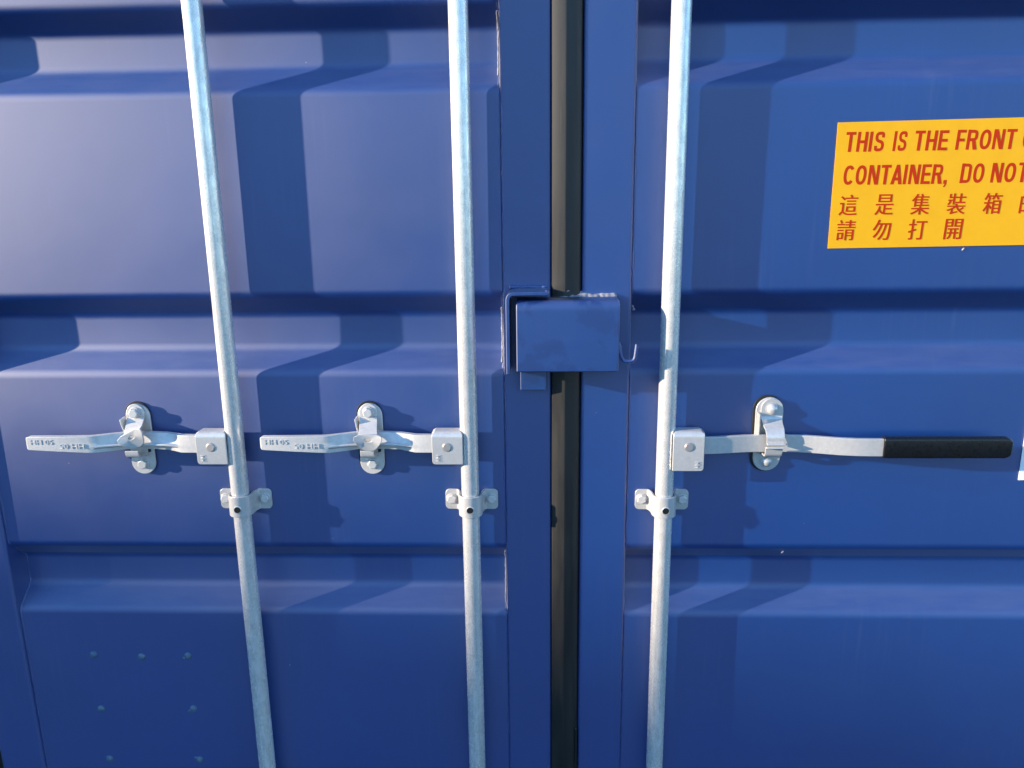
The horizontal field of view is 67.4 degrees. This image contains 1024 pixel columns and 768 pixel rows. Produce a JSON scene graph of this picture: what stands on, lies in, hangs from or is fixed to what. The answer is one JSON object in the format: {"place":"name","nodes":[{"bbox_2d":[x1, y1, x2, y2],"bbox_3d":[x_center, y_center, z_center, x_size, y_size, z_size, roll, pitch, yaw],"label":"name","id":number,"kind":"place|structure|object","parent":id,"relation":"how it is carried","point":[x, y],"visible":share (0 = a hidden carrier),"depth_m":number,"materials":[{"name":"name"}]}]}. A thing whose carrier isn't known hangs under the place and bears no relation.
{"place":"outdoors","nodes":[
{"label":"outdoors","id":0,"kind":"place"},
{"label":"ground","id":1,"kind":"structure","parent":0,"visible":0},
{"bbox_2d":[0,750,3,767],"bbox_3d":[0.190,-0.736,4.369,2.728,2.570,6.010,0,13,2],"label":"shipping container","id":2,"kind":"object","parent":1,"relation":"on","point":[1,764],"depth_m":1.72,"materials":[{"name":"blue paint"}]},
{"bbox_2d":[0,0,583,767],"bbox_3d":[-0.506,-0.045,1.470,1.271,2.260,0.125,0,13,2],"label":"container door","id":3,"kind":"structure","parent":2,"relation":"attached to","point":[122,634],"depth_m":1.50,"materials":[{"name":"blue paint"}]},
{"bbox_2d":[26,0,275,767],"bbox_3d":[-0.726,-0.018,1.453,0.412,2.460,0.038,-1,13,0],"label":"locking bar","id":4,"kind":"object","parent":3,"relation":"attached to","point":[225,444],"visible":0.98,"depth_m":1.47,"materials":[{"name":"metal"}]},
{"bbox_2d":[0,0,507,767],"bbox_3d":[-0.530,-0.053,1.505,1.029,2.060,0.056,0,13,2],"label":"door panel","id":5,"kind":"structure","parent":3,"relation":"in","point":[332,118],"depth_m":1.50,"materials":[{"name":"blue paint"}]},
{"bbox_2d":[260,0,484,767],"bbox_3d":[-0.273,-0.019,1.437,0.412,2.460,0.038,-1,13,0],"label":"locking bar","id":6,"kind":"object","parent":3,"relation":"attached to","point":[451,445],"visible":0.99,"depth_m":1.45,"materials":[{"name":"metal"}]},
{"bbox_2d":[516,0,1023,767],"bbox_3d":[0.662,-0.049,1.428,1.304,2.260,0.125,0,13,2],"label":"container door","id":7,"kind":"structure","parent":2,"relation":"attached to","point":[826,610],"depth_m":1.47,"materials":[{"name":"blue paint"}]},
{"bbox_2d":[621,0,1023,767],"bbox_3d":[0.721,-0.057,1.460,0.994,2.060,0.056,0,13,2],"label":"door panel","id":8,"kind":"structure","parent":7,"relation":"in","point":[886,630],"depth_m":1.47,"materials":[{"name":"blue paint"}]},
{"bbox_2d":[646,0,1012,767],"bbox_3d":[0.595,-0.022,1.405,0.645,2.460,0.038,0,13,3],"label":"locking bar","id":9,"kind":"object","parent":7,"relation":"attached to","point":[682,448],"visible":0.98,"depth_m":1.42,"materials":[{"name":"metal"}]},
{"bbox_2d":[828,117,1023,247],"bbox_3d":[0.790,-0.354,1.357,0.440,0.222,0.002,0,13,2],"label":"warning sticker","id":10,"kind":"object","parent":7,"relation":"attached to","point":[934,183],"visible":1,"depth_m":1.36,"materials":[{"name":"yellow plastic"}]},
{"bbox_2d":[1018,442,1023,479],"bbox_3d":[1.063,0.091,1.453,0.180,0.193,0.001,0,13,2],"label":"blank sticker","id":11,"kind":"object","parent":7,"relation":"attached to","point":[1021,473],"visible":1,"depth_m":1.47,"materials":[{"name":"white plastic"}]}
]}

